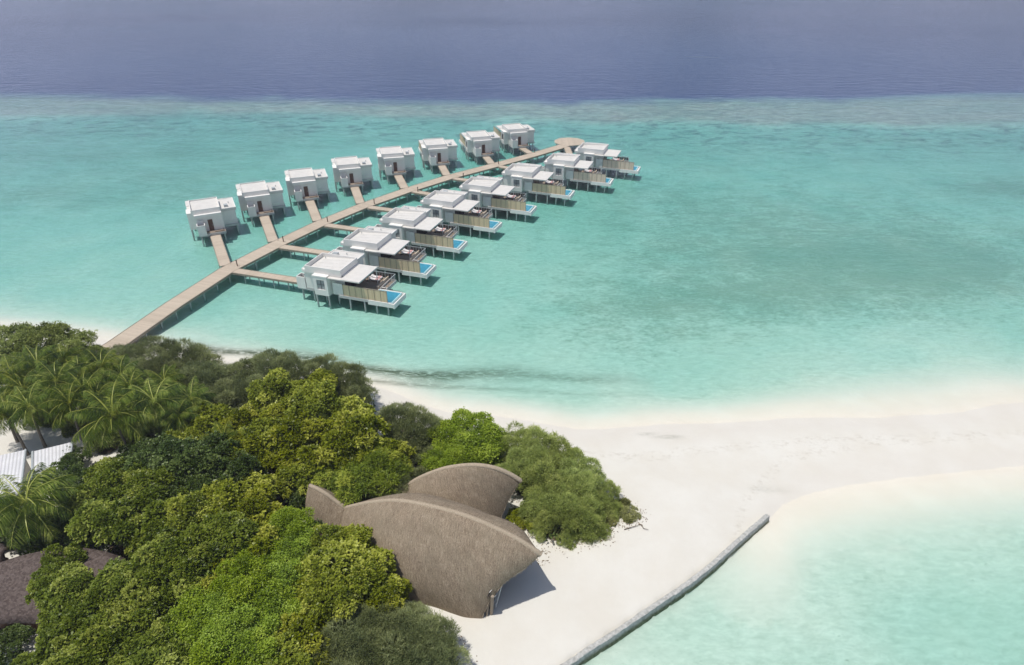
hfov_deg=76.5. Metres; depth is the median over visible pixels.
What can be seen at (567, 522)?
beach shrub
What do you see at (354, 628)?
shrub
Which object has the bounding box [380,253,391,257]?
sliding door
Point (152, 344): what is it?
casuarina
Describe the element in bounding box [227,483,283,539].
broadleaf tree
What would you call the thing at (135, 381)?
palm tree
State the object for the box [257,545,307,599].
broadleaf tree
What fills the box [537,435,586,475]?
beach shrub
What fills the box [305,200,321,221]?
walkway
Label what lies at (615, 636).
seawall
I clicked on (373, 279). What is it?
sun lounger
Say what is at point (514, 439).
beach shrub
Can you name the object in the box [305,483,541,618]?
thatched pavilion
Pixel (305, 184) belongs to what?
villa
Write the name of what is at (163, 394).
palm tree
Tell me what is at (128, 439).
shrub tree
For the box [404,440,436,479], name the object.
casuarina
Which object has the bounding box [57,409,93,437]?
shrub tree
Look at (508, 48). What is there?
sea water
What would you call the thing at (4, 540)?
broadleaf tree
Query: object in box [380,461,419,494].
casuarina
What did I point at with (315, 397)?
broadleaf tree
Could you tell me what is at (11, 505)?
palm tree
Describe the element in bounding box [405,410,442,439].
casuarina
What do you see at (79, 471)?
broadleaf tree
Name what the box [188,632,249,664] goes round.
broadleaf tree
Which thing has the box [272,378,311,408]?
broadleaf tree
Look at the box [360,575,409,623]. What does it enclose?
broadleaf tree
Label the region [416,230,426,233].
sliding door
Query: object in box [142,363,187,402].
palm tree
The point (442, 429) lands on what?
broadleaf tree
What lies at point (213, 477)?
broadleaf tree
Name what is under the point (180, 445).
broadleaf tree
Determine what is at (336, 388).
casuarina
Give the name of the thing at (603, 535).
beach shrub
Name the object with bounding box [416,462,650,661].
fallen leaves
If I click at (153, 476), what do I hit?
broadleaf tree
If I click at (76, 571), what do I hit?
broadleaf tree
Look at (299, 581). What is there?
broadleaf tree
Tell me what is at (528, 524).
broadleaf tree
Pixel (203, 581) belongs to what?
broadleaf tree
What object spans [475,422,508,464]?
broadleaf tree
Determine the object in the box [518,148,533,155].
walkway
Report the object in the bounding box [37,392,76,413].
shrub tree
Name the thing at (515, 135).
villa
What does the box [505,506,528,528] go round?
broadleaf tree
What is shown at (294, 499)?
broadleaf tree
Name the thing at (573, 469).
beach shrub
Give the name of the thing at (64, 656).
broadleaf tree
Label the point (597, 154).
villa
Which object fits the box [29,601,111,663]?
broadleaf tree
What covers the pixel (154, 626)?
broadleaf tree
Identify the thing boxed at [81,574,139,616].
broadleaf tree
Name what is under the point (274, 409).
broadleaf tree
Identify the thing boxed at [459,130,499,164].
villa
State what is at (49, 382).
palm tree
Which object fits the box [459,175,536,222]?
villa
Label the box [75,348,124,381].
palm tree
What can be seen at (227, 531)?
broadleaf tree
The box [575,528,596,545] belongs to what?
beach shrub
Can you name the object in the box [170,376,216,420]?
palm tree
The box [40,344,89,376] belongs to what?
palm tree
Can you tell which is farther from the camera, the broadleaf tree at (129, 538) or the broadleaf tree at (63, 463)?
the broadleaf tree at (63, 463)
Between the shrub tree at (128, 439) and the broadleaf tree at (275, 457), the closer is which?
the broadleaf tree at (275, 457)
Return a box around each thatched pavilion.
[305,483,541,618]
[396,463,521,517]
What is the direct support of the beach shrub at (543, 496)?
on the ground
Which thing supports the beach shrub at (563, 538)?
on the ground
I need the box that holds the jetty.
[97,137,584,353]
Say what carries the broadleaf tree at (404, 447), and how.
on the ground
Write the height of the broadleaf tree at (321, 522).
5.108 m
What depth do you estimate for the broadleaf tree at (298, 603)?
50.74 m
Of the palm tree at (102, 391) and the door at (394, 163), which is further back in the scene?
the door at (394, 163)
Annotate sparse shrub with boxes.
[601,513,618,526]
[617,502,642,522]
[618,497,630,510]
[623,515,633,523]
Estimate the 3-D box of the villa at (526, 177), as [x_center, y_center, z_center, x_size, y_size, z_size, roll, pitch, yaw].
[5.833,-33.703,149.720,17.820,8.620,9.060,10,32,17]
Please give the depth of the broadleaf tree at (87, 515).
56.32 m
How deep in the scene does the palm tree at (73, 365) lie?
76.01 m
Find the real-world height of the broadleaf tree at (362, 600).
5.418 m
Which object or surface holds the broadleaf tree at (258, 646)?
on the ground
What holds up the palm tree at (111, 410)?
on the ground
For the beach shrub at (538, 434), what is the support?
on the ground
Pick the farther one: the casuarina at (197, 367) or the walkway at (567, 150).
the walkway at (567, 150)
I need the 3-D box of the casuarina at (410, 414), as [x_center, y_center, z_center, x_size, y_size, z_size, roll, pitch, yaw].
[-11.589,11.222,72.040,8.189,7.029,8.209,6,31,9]
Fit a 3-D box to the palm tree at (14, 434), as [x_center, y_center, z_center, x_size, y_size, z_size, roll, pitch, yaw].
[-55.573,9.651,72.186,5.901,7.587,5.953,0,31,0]
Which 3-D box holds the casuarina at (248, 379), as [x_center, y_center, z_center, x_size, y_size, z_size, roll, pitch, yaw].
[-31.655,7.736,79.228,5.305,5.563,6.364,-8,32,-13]
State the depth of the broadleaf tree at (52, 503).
62.20 m
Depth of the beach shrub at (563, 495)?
63.60 m
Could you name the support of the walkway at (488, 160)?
on the sea water
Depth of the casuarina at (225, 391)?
76.41 m
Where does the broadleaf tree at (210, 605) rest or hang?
on the ground
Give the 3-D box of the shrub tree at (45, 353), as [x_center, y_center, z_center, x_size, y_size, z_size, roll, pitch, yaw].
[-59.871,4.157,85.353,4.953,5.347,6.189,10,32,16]
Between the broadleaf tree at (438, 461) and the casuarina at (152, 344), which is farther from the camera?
the casuarina at (152, 344)
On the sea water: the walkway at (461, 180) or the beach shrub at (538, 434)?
the walkway at (461, 180)
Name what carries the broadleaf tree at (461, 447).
on the ground
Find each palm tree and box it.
[0,353,42,387]
[0,369,47,419]
[0,379,56,447]
[0,388,39,442]
[0,389,35,455]
[0,462,83,550]
[6,345,67,381]
[23,359,84,410]
[34,378,102,440]
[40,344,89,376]
[53,368,108,418]
[57,355,102,388]
[64,378,156,456]
[73,378,114,412]
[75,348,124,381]
[97,354,144,383]
[103,368,156,399]
[114,377,191,436]
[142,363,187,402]
[156,398,199,435]
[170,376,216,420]
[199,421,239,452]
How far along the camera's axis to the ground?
109.26 m
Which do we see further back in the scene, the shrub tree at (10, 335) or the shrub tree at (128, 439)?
the shrub tree at (10, 335)
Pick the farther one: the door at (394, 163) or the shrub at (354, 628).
the door at (394, 163)
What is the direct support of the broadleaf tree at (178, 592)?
on the ground
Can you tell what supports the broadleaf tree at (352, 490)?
on the ground
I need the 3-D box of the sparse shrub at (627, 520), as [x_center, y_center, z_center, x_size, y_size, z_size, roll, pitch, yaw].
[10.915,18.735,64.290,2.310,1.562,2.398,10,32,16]
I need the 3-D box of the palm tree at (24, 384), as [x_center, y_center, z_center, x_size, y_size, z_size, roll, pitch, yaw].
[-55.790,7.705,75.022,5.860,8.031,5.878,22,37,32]
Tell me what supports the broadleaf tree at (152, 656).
on the ground
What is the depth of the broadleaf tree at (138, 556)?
52.68 m
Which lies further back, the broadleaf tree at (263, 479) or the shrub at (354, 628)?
the broadleaf tree at (263, 479)
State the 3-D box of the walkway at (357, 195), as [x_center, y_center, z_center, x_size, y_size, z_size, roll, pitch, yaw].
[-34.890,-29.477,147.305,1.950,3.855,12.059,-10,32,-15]
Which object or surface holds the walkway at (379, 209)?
in the sea water
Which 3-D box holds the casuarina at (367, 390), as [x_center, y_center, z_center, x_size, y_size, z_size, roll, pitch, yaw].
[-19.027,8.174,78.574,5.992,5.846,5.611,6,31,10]
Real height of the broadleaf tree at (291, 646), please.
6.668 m
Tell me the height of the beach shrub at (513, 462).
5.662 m
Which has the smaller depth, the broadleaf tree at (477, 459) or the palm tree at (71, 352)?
the broadleaf tree at (477, 459)
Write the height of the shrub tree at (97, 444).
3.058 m
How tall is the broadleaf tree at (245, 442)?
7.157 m
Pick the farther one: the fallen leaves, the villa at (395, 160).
the villa at (395, 160)
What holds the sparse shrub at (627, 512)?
on the ground
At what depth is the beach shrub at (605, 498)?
63.88 m
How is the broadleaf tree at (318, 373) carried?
on the ground
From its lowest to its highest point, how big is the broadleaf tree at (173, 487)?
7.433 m
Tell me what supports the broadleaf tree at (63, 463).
on the ground
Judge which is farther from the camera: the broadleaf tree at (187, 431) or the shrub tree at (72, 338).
the shrub tree at (72, 338)
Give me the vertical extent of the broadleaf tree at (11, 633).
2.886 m
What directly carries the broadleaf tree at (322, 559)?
on the ground
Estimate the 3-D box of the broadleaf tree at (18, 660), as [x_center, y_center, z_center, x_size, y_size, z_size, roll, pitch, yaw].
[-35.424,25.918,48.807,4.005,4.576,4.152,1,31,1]
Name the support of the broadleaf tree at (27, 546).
on the ground
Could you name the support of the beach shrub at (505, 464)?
on the ground
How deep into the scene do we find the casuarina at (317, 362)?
80.84 m
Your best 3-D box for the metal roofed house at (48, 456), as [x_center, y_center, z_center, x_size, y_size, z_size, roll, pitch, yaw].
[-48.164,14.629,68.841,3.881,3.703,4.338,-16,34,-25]
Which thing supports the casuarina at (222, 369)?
on the ground
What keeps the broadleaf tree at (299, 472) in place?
on the ground
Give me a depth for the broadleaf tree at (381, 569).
52.92 m
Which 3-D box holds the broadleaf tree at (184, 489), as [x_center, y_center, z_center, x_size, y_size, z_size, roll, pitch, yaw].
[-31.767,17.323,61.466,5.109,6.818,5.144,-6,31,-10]
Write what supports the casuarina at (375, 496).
on the ground
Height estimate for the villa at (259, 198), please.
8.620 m
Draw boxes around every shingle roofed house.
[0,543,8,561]
[0,547,124,631]
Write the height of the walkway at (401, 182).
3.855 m
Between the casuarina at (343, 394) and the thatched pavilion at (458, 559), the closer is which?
the thatched pavilion at (458, 559)
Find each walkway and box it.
[210,234,230,266]
[232,268,308,293]
[259,215,277,242]
[279,244,329,260]
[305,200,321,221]
[323,223,363,235]
[350,186,364,204]
[367,205,393,217]
[394,175,408,189]
[411,190,430,200]
[438,165,450,175]
[452,177,467,184]
[482,156,494,163]
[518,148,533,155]
[564,147,572,153]
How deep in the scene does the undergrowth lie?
64.73 m
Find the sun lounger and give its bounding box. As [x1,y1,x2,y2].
[368,276,380,281]
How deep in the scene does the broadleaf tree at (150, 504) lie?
56.73 m
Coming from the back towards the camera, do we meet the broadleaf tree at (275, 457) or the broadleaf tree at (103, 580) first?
the broadleaf tree at (275, 457)
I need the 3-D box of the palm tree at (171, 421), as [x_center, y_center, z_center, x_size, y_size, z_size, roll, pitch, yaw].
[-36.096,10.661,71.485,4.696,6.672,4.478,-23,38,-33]
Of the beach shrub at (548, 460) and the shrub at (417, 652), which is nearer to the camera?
the shrub at (417, 652)
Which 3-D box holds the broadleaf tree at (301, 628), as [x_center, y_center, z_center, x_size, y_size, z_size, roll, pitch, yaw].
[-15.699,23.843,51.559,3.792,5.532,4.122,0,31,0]
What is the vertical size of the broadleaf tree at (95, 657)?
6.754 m
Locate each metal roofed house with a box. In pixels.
[0,449,30,508]
[31,442,72,483]
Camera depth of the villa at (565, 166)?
153.71 m
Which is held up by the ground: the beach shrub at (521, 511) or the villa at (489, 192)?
the beach shrub at (521, 511)
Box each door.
[207,219,214,230]
[257,201,262,211]
[304,186,308,195]
[345,282,356,285]
[349,173,353,182]
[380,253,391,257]
[393,162,396,170]
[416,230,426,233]
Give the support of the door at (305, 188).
in the villa at (305, 184)
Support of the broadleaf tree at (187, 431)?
on the ground
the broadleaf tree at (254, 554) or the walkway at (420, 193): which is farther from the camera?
the walkway at (420, 193)
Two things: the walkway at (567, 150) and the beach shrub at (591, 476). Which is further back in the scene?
the walkway at (567, 150)
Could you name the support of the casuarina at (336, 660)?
on the ground
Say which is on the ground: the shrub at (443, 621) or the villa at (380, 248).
the shrub at (443, 621)
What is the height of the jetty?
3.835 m
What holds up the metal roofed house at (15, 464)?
on the ground
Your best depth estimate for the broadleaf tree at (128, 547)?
55.33 m
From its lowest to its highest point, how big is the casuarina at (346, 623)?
4.951 m
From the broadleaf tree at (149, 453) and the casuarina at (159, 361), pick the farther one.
the casuarina at (159, 361)
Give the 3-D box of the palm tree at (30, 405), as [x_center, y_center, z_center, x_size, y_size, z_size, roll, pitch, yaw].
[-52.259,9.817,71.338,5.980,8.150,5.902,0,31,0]
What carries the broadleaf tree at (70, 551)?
on the ground
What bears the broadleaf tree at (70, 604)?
on the ground
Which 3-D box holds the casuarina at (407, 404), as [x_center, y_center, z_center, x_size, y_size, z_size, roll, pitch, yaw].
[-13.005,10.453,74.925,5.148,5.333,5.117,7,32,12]
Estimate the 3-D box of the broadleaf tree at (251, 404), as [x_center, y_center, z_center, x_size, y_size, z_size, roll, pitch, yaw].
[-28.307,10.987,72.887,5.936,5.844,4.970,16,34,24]
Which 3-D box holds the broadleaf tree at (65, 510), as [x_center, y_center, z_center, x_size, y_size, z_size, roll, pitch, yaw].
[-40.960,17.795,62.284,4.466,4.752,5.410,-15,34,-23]
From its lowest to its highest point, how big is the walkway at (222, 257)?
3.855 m
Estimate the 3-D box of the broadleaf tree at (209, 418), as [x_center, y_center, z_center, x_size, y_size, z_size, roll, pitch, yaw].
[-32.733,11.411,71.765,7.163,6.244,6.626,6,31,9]
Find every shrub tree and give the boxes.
[0,321,43,362]
[0,346,31,366]
[9,320,71,361]
[22,410,50,429]
[31,343,67,367]
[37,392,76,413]
[41,414,70,428]
[43,328,97,349]
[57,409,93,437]
[75,344,109,364]
[86,425,121,452]
[115,422,156,445]
[131,405,171,436]
[155,425,188,449]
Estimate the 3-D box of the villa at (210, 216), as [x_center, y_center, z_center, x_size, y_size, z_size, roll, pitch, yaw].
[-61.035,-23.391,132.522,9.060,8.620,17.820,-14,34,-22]
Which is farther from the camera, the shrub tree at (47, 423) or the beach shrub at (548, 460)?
the shrub tree at (47, 423)
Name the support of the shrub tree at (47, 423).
on the ground
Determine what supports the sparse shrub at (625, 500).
on the ground
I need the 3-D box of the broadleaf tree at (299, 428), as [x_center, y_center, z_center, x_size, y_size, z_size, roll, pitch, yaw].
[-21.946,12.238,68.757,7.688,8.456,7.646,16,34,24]
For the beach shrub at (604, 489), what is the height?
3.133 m
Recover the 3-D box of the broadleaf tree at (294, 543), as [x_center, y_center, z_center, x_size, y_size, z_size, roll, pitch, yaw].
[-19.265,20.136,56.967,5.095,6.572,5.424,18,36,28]
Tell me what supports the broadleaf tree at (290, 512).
on the ground
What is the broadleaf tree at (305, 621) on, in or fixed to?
on the ground
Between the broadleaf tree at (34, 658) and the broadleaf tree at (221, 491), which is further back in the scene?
the broadleaf tree at (221, 491)
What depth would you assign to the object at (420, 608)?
51.17 m
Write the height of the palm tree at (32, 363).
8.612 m
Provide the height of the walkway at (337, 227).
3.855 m
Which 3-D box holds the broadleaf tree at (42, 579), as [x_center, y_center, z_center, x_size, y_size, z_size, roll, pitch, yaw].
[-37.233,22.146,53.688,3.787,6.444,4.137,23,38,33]
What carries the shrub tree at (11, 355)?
on the ground
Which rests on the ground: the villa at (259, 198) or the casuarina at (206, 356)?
the casuarina at (206, 356)
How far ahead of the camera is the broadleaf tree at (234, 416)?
69.58 m
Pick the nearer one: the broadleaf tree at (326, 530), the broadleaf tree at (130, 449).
the broadleaf tree at (326, 530)
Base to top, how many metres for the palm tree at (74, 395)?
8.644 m
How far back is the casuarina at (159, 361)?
80.72 m
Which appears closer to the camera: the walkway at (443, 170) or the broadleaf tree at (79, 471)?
the broadleaf tree at (79, 471)
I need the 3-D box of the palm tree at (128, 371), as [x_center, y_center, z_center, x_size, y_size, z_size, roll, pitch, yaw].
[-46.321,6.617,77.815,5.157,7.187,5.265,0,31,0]
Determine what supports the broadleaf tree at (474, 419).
on the ground
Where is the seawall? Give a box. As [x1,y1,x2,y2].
[560,514,769,664]
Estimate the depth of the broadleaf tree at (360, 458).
65.04 m
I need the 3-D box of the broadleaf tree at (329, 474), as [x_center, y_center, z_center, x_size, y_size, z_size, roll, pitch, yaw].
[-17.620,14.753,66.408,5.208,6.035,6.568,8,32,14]
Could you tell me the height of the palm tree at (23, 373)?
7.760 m
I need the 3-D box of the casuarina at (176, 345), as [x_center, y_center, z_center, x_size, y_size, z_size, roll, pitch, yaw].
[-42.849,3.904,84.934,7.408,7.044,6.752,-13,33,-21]
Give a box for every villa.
[185,197,239,245]
[235,180,285,226]
[284,167,329,210]
[296,249,405,315]
[331,156,372,195]
[336,226,435,285]
[374,206,467,259]
[376,146,415,183]
[417,189,501,239]
[418,138,457,173]
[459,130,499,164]
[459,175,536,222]
[493,123,534,155]
[497,162,574,205]
[540,152,613,193]
[574,142,640,179]
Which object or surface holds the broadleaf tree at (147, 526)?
on the ground
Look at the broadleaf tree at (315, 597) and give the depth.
50.29 m
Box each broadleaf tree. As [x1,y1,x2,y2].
[0,510,34,547]
[0,622,35,664]
[9,651,40,664]
[13,513,65,555]
[24,563,84,610]
[28,624,76,664]
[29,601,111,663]
[34,561,96,615]
[35,636,108,664]
[36,507,89,550]
[36,586,108,632]
[36,605,57,634]
[38,541,88,571]
[39,488,71,513]
[43,454,83,484]
[53,489,87,529]
[58,445,92,462]
[59,465,88,504]
[60,570,120,617]
[64,493,128,556]
[66,479,119,525]
[66,601,145,664]
[74,626,143,664]
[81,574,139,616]
[83,456,136,484]
[85,554,156,606]
[89,461,147,500]
[99,483,175,545]
[106,568,179,633]
[111,606,181,663]
[112,436,158,468]
[112,531,192,595]
[120,630,198,664]
[121,433,174,470]
[121,514,139,547]
[124,523,164,556]
[125,466,175,514]
[130,502,201,554]
[146,559,214,617]
[148,435,211,493]
[153,624,220,663]
[154,522,225,586]
[155,483,195,498]
[157,490,218,534]
[160,462,219,513]
[160,582,231,660]
[165,425,209,440]
[166,430,247,487]
[177,402,235,434]
[181,550,241,595]
[185,510,260,569]
[188,477,253,539]
[188,574,254,633]
[188,601,271,664]
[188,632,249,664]
[190,469,255,508]
[195,449,266,486]
[207,545,276,612]
[210,508,282,556]
[216,407,263,433]
[221,428,271,475]
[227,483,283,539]
[227,625,292,664]
[231,416,301,471]
[233,595,301,653]
[234,469,278,500]
[235,399,268,428]
[235,573,298,628]
[236,530,297,574]
[245,367,302,413]
[250,630,317,664]
[252,450,295,489]
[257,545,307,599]
[258,395,310,430]
[259,410,335,464]
[263,517,314,573]
[265,475,295,501]
[267,573,315,615]
[267,608,334,664]
[268,505,318,545]
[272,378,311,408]
[272,456,328,497]
[278,477,309,511]
[282,378,350,433]
[286,554,335,598]
[294,567,362,623]
[295,422,357,473]
[296,518,328,547]
[299,599,332,635]
[301,523,348,554]
[301,536,376,600]
[307,368,338,385]
[313,451,350,491]
[317,394,376,429]
[318,408,390,471]
[319,523,379,570]
[334,460,392,506]
[335,590,387,624]
[342,547,403,606]
[347,435,391,478]
[352,444,412,496]
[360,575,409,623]
[378,437,416,468]
[390,577,413,601]
[413,441,465,470]
[425,418,474,448]
[439,438,481,465]
[446,406,501,463]
[456,446,501,464]
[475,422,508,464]
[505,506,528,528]
[525,515,538,529]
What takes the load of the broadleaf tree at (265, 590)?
on the ground
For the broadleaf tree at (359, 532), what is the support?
on the ground
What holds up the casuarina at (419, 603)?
on the ground
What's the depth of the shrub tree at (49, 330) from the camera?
85.33 m
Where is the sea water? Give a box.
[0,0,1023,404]
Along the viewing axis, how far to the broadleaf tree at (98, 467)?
63.18 m
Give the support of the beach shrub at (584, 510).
on the ground
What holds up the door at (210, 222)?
in the villa at (210, 216)
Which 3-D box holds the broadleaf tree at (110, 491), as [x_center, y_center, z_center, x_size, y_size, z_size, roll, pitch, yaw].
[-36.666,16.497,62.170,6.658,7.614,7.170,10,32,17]
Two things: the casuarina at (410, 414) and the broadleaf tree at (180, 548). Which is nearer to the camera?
the broadleaf tree at (180, 548)
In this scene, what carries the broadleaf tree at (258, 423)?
on the ground
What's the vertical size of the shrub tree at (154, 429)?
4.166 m
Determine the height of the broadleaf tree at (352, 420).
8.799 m
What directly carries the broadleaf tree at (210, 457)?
on the ground
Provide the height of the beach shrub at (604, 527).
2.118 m
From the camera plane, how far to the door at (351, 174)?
151.15 m
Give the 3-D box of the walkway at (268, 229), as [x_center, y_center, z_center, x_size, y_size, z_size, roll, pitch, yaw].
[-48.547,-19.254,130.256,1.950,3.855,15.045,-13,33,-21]
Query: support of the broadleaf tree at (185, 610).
on the ground
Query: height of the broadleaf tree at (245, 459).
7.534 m
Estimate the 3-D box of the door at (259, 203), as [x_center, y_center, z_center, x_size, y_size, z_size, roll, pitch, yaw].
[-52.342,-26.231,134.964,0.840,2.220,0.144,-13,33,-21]
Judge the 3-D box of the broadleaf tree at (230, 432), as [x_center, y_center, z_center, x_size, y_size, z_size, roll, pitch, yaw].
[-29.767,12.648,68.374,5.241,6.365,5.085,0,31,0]
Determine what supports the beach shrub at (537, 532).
on the ground
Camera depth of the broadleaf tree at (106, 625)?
47.49 m
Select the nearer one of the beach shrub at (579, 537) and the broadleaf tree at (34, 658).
the broadleaf tree at (34, 658)
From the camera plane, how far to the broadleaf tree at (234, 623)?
47.57 m
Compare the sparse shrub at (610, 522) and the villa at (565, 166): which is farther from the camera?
the villa at (565, 166)
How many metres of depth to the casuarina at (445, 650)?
49.27 m
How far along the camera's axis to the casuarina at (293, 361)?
80.43 m
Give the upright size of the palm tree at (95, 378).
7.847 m
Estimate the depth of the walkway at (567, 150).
177.42 m
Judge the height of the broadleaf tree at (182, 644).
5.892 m
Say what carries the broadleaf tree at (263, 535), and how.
on the ground
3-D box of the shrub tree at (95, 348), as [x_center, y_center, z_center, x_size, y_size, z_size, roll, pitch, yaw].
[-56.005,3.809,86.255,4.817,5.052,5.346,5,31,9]
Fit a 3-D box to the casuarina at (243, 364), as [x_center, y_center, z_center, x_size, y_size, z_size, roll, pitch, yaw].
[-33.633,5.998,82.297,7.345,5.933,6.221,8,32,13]
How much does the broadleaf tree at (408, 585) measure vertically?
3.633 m
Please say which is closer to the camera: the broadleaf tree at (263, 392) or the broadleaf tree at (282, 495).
the broadleaf tree at (282, 495)
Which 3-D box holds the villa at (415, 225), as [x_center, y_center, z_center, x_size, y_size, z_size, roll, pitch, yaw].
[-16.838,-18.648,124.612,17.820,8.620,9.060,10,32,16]
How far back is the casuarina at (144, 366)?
81.03 m
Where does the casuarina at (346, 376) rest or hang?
on the ground
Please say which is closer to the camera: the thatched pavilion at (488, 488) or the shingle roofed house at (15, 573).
the shingle roofed house at (15, 573)
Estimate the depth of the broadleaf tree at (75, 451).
69.29 m
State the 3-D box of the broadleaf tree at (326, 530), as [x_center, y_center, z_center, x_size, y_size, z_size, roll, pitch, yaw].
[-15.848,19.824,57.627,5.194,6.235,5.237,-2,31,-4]
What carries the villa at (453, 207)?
in the sea water
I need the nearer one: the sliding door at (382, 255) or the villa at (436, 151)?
the sliding door at (382, 255)
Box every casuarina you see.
[101,357,160,387]
[106,342,153,374]
[130,335,179,366]
[140,355,188,390]
[155,337,212,373]
[173,359,230,401]
[176,349,224,379]
[189,388,227,425]
[195,376,250,414]
[198,362,249,398]
[222,357,267,383]
[229,373,263,408]
[245,347,290,379]
[265,348,311,380]
[292,352,344,379]
[309,626,364,664]
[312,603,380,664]
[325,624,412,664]
[327,360,368,393]
[333,604,368,631]
[334,376,378,402]
[335,380,352,395]
[339,387,372,406]
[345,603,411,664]
[366,473,399,498]
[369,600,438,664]
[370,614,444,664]
[376,403,439,451]
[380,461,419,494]
[386,400,416,434]
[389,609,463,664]
[396,599,428,623]
[402,624,472,664]
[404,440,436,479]
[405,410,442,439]
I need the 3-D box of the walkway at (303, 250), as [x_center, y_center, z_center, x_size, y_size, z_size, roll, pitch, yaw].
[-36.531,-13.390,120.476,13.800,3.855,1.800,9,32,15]
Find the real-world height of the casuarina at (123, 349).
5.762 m
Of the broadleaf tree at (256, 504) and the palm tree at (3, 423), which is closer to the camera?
the broadleaf tree at (256, 504)
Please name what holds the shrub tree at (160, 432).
on the ground
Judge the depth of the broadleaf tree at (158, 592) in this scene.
50.43 m
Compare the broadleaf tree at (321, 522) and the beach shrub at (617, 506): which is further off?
the beach shrub at (617, 506)
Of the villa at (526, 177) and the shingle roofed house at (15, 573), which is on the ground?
the shingle roofed house at (15, 573)
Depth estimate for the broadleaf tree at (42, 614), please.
50.38 m
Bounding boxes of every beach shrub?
[494,420,533,463]
[494,461,517,488]
[499,443,549,491]
[508,424,560,473]
[511,448,566,499]
[516,495,548,523]
[521,481,570,526]
[528,520,554,543]
[532,501,578,535]
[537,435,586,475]
[540,468,597,527]
[552,450,608,491]
[553,488,603,539]
[555,528,577,549]
[566,468,604,512]
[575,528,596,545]
[577,517,610,543]
[580,491,618,522]
[595,530,610,540]
[596,479,621,509]
[599,498,623,520]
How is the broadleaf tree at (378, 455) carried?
on the ground
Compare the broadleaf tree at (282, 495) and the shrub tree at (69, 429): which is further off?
the shrub tree at (69, 429)
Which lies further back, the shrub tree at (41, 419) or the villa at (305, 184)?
the villa at (305, 184)
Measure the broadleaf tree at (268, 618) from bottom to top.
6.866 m
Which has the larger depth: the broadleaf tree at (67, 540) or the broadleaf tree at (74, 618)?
the broadleaf tree at (67, 540)
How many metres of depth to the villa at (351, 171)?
152.02 m
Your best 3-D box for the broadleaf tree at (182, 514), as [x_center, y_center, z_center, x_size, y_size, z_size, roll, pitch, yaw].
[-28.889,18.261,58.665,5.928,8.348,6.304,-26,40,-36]
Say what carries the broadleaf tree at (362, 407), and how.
on the ground
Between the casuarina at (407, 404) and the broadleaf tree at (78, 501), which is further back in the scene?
the casuarina at (407, 404)
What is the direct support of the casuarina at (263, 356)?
on the ground
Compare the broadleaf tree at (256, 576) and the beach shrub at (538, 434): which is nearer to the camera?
the broadleaf tree at (256, 576)
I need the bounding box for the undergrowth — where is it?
[3,346,601,664]
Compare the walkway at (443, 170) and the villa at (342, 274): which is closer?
the villa at (342, 274)
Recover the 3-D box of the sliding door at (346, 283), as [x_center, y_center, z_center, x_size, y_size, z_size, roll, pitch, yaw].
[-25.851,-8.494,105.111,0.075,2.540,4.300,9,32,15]
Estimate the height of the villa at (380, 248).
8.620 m
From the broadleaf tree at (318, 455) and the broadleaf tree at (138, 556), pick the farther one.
the broadleaf tree at (318, 455)
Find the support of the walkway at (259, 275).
on the sea water
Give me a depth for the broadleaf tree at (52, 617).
50.02 m
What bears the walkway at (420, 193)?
on the sea water
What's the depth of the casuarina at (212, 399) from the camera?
76.21 m

